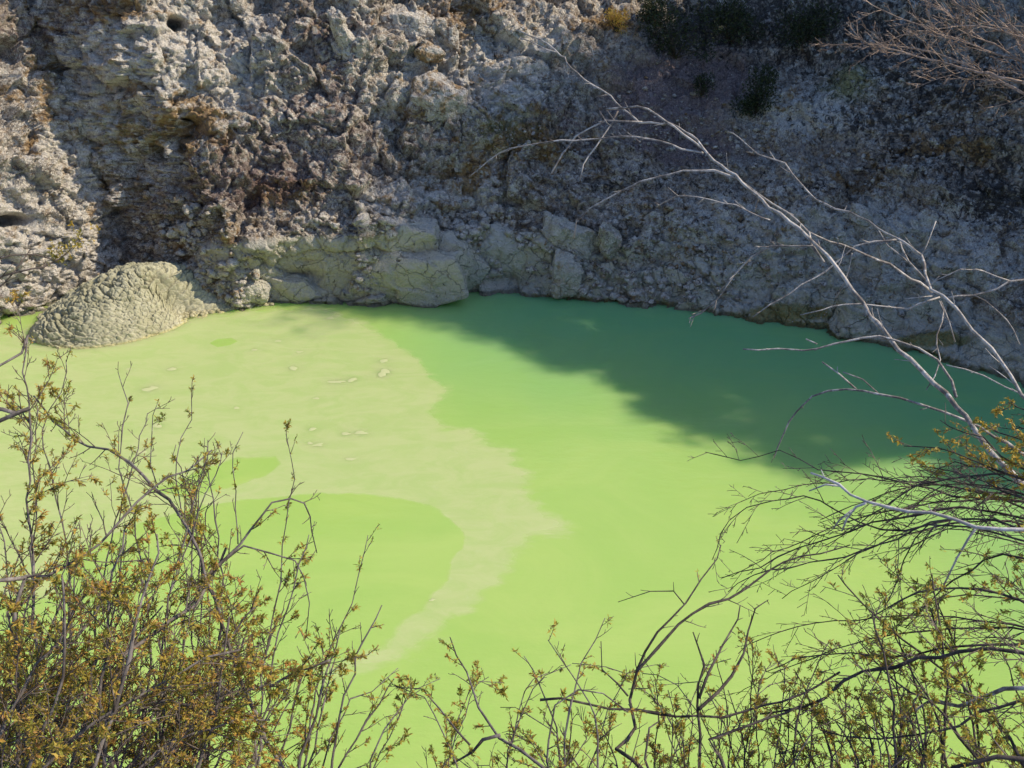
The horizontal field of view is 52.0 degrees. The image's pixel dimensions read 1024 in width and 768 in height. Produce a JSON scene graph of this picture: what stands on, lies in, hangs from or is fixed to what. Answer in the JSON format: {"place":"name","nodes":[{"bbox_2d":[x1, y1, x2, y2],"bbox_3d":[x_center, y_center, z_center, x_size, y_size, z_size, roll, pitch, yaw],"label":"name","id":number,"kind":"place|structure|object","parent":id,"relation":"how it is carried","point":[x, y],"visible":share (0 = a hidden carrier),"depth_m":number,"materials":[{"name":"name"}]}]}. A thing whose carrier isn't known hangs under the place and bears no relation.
{"place":"outdoors","nodes":[
{"label":"outdoors","id":0,"kind":"place"},
{"bbox_2d":[0,292,1023,767],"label":"pool water","id":1,"kind":"structure","parent":0,"point":[520,472],"depth_m":35.30,"materials":[{"name":"green liquid"}]},
{"bbox_2d":[142,386,157,390],"bbox_3d":[-14.567,0.185,42.236,0.603,0.005,0.369,-23,36,-37],"label":"foam fleck","id":2,"kind":"object","parent":1,"relation":"on","point":[150,388],"visible":1,"depth_m":42.24},
{"bbox_2d":[328,381,345,382],"bbox_3d":[-7.135,-0.091,42.756,0.774,0.005,0.206,0,28,0],"label":"foam fleck","id":3,"kind":"object","parent":1,"relation":"on","point":[335,381],"visible":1,"depth_m":42.77},
{"bbox_2d":[354,431,368,433],"bbox_3d":[-5.602,1.804,39.193,0.563,0.005,0.259,0,28,0],"label":"foam fleck","id":4,"kind":"object","parent":1,"relation":"on","point":[360,432],"visible":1,"depth_m":39.18},
{"bbox_2d":[378,369,389,376],"bbox_3d":[-5.289,-0.455,43.441,0.438,0.005,0.739,7,29,12],"label":"foam fleck","id":5,"kind":"object","parent":1,"relation":"on","point":[383,372],"visible":1,"depth_m":43.48},
{"bbox_2d":[0,0,1023,387],"bbox_3d":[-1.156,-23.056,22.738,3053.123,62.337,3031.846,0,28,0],"label":"crater terrain","id":6,"kind":"structure","parent":0,"point":[190,100],"depth_m":49.61,"materials":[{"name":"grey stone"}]},
{"bbox_2d":[0,220,100,286],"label":"manuka shrub","id":7,"kind":"object","parent":6,"relation":"on","point":[61,259],"visible":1,"depth_m":3.30,"materials":[{"name":"brown plant"}]},
{"bbox_2d":[28,261,232,348],"bbox_3d":[-17.896,-4.485,48.805,10.419,2.695,7.538,-25,37,-38],"label":"mud mound","id":8,"kind":"object","parent":6,"relation":"on","point":[126,303],"visible":0.89,"depth_m":46.75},
{"bbox_2d":[0,289,378,767],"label":"manuka shrub","id":9,"kind":"object","parent":6,"relation":"on","point":[34,743],"visible":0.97,"depth_m":2.55,"materials":[{"name":"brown plant"}]},
{"bbox_2d":[0,347,419,767],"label":"manuka shrub","id":10,"kind":"object","parent":6,"relation":"on","point":[305,745],"visible":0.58,"depth_m":3.02,"materials":[{"name":"brown plant"}]},
{"bbox_2d":[179,302,274,319],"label":"shore gravel","id":11,"kind":"structure","parent":6,"relation":"on","point":[189,314],"depth_m":48.67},
{"bbox_2d":[242,279,271,304],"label":"boulder","id":12,"kind":"object","parent":6,"relation":"on","point":[258,291],"visible":0.87,"depth_m":48.92,"materials":[{"name":"beige stone"}]},
{"bbox_2d":[269,274,322,303],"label":"boulder","id":13,"kind":"object","parent":6,"relation":"on","point":[294,288],"visible":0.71,"depth_m":49.49,"materials":[{"name":"grey stone"}]},
{"bbox_2d":[327,6,354,61],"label":"boulder","id":14,"kind":"object","parent":6,"relation":"on","point":[342,33],"visible":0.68,"depth_m":49.14,"materials":[{"name":"grey stone"}]},
{"bbox_2d":[375,215,440,252],"bbox_3d":[-4.953,-6.775,49.249,3.208,2.041,1.784,0,28,0],"label":"boulder","id":15,"kind":"object","parent":6,"relation":"on","point":[423,234],"visible":0.72,"depth_m":48.52,"materials":[{"name":"grey stone"}]},
{"bbox_2d":[379,3,436,39],"bbox_3d":[-5.046,-17.511,51.375,2.866,2.013,1.769,0,28,0],"label":"boulder","id":16,"kind":"object","parent":6,"relation":"on","point":[399,16],"visible":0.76,"depth_m":50.70,"materials":[{"name":"grey stone"}]},
{"bbox_2d":[360,245,468,307],"bbox_3d":[-5.022,-5.471,50.464,5.996,3.716,3.978,0,28,0],"label":"boulder","id":17,"kind":"object","parent":6,"relation":"on","point":[431,278],"visible":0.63,"depth_m":48.79,"materials":[{"name":"grey stone"}]},
{"bbox_2d":[113,189,721,309],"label":"fallen stones","id":18,"kind":"object","parent":6,"relation":"on","point":[387,222],"visible":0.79,"depth_m":49.23,"materials":[{"name":"grey stone"}]},
{"bbox_2d":[414,40,445,63],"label":"boulder","id":19,"kind":"object","parent":6,"relation":"on","point":[428,53],"visible":1,"depth_m":50.20,"materials":[{"name":"brown stone"}]},
{"bbox_2d":[408,70,467,121],"bbox_3d":[-3.584,-13.907,50.772,2.956,2.326,2.417,-6,29,-12],"label":"boulder","id":20,"kind":"object","parent":6,"relation":"on","point":[437,95],"visible":0.95,"depth_m":49.97,"materials":[{"name":"grey stone"}]},
{"bbox_2d":[442,25,459,50],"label":"boulder","id":21,"kind":"object","parent":6,"relation":"on","point":[450,35],"visible":1,"depth_m":51.31,"materials":[{"name":"grey stone"}]},
{"bbox_2d":[438,231,489,290],"bbox_3d":[-3.050,-5.660,50.617,4.029,3.653,2.028,0,28,0],"label":"boulder","id":22,"kind":"object","parent":6,"relation":"on","point":[478,266],"visible":0.23,"depth_m":50.03,"materials":[{"name":"grey stone"}]},
{"bbox_2d":[477,223,530,278],"bbox_3d":[-0.014,-6.258,51.332,5.202,3.403,2.279,0,28,0],"label":"boulder","id":23,"kind":"object","parent":6,"relation":"on","point":[499,245],"visible":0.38,"depth_m":50.21,"materials":[{"name":"grey stone"}]},
{"bbox_2d":[396,615,636,767],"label":"manuka shrub","id":24,"kind":"object","parent":6,"relation":"on","point":[509,743],"visible":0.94,"depth_m":2.74,"materials":[{"name":"brown plant"}]},
{"bbox_2d":[549,248,583,298],"bbox_3d":[2.579,-5.207,49.911,1.641,2.515,1.288,0,28,0],"label":"boulder","id":25,"kind":"object","parent":6,"relation":"on","point":[567,271],"visible":0.99,"depth_m":49.48,"materials":[{"name":"grey stone"}]},
{"bbox_2d":[541,211,598,261],"bbox_3d":[2.827,-7.075,50.325,2.870,2.264,1.807,0,28,0],"label":"boulder","id":26,"kind":"object","parent":6,"relation":"on","point":[557,232],"visible":0.77,"depth_m":49.66,"materials":[{"name":"grey stone"}]},
{"bbox_2d":[596,221,621,259],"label":"boulder","id":27,"kind":"object","parent":6,"relation":"on","point":[609,240],"visible":1,"depth_m":49.26,"materials":[{"name":"grey stone"}]},
{"bbox_2d":[602,7,630,33],"bbox_3d":[5.321,-18.597,53.756,1.506,1.272,1.346,10,30,18],"label":"evergreen shrub","id":28,"kind":"object","parent":6,"relation":"on","point":[615,21],"visible":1,"depth_m":53.58,"materials":[{"name":"yellow plant"}]},
{"bbox_2d":[373,645,911,767],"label":"manuka shrub","id":29,"kind":"object","parent":6,"relation":"on","point":[538,749],"visible":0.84,"depth_m":2.96,"materials":[{"name":"green plant"}]},
{"bbox_2d":[635,0,665,23],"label":"evergreen shrub","id":30,"kind":"object","parent":6,"relation":"on","point":[641,13],"visible":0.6,"depth_m":54.14,"materials":[{"name":"green plant"}]},
{"bbox_2d":[286,0,1023,356],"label":"scree rubble","id":31,"kind":"object","parent":6,"relation":"on","point":[702,248],"visible":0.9,"depth_m":49.60,"materials":[{"name":"grey stone"}]},
{"bbox_2d":[635,0,722,61],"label":"evergreen shrub","id":32,"kind":"object","parent":6,"relation":"on","point":[671,46],"visible":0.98,"depth_m":53.16,"materials":[{"name":"green plant"}]},
{"bbox_2d":[540,535,850,767],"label":"manuka shrub","id":33,"kind":"object","parent":6,"relation":"on","point":[720,716],"visible":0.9,"depth_m":2.87,"materials":[{"name":"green plant"}]},
{"bbox_2d":[691,69,716,97],"bbox_3d":[9.579,-15.144,52.769,1.480,1.312,1.209,-19,33,-31],"label":"evergreen shrub","id":34,"kind":"object","parent":6,"relation":"on","point":[703,89],"visible":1,"depth_m":52.74,"materials":[{"name":"green plant"}]},
{"bbox_2d":[694,0,767,46],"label":"evergreen shrub","id":35,"kind":"object","parent":6,"relation":"on","point":[731,39],"visible":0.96,"depth_m":53.49,"materials":[{"name":"green plant"}]},
{"bbox_2d":[469,30,1023,721],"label":"dead tree","id":36,"kind":"object","parent":6,"relation":"on","point":[813,244],"visible":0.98,"depth_m":4.26,"materials":[{"name":"grey wood"}]},
{"bbox_2d":[729,63,780,118],"bbox_3d":[11.953,-14.252,51.546,2.570,2.702,2.682,0,28,0],"label":"evergreen shrub","id":37,"kind":"object","parent":6,"relation":"on","point":[762,80],"visible":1,"depth_m":51.42,"materials":[{"name":"green plant"}]},
{"bbox_2d":[771,0,844,52],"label":"evergreen shrub","id":38,"kind":"object","parent":6,"relation":"on","point":[804,35],"visible":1,"depth_m":52.93,"materials":[{"name":"green plant"}]},
{"bbox_2d":[688,397,1023,717],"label":"manuka shrub","id":39,"kind":"object","parent":6,"relation":"on","point":[1012,491],"visible":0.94,"depth_m":3.17,"materials":[{"name":"brown plant"}]},
{"bbox_2d":[849,202,873,226],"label":"boulder","id":40,"kind":"object","parent":6,"relation":"on","point":[861,210],"visible":0.94,"depth_m":47.39,"materials":[{"name":"grey stone"}]},
{"bbox_2d":[745,519,1023,767],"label":"manuka shrub","id":41,"kind":"object","parent":6,"relation":"on","point":[979,758],"visible":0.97,"depth_m":2.74,"materials":[{"name":"green plant"}]},
{"bbox_2d":[809,0,1023,121],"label":"dry tree","id":42,"kind":"object","parent":6,"relation":"on","point":[994,76],"visible":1,"depth_m":5.31,"materials":[{"name":"grey plant"}]},
{"bbox_2d":[809,470,1023,585],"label":"dead branch","id":43,"kind":"object","parent":6,"relation":"on","point":[1009,529],"visible":0.98,"depth_m":2.96,"materials":[{"name":"white wood"}]}
]}

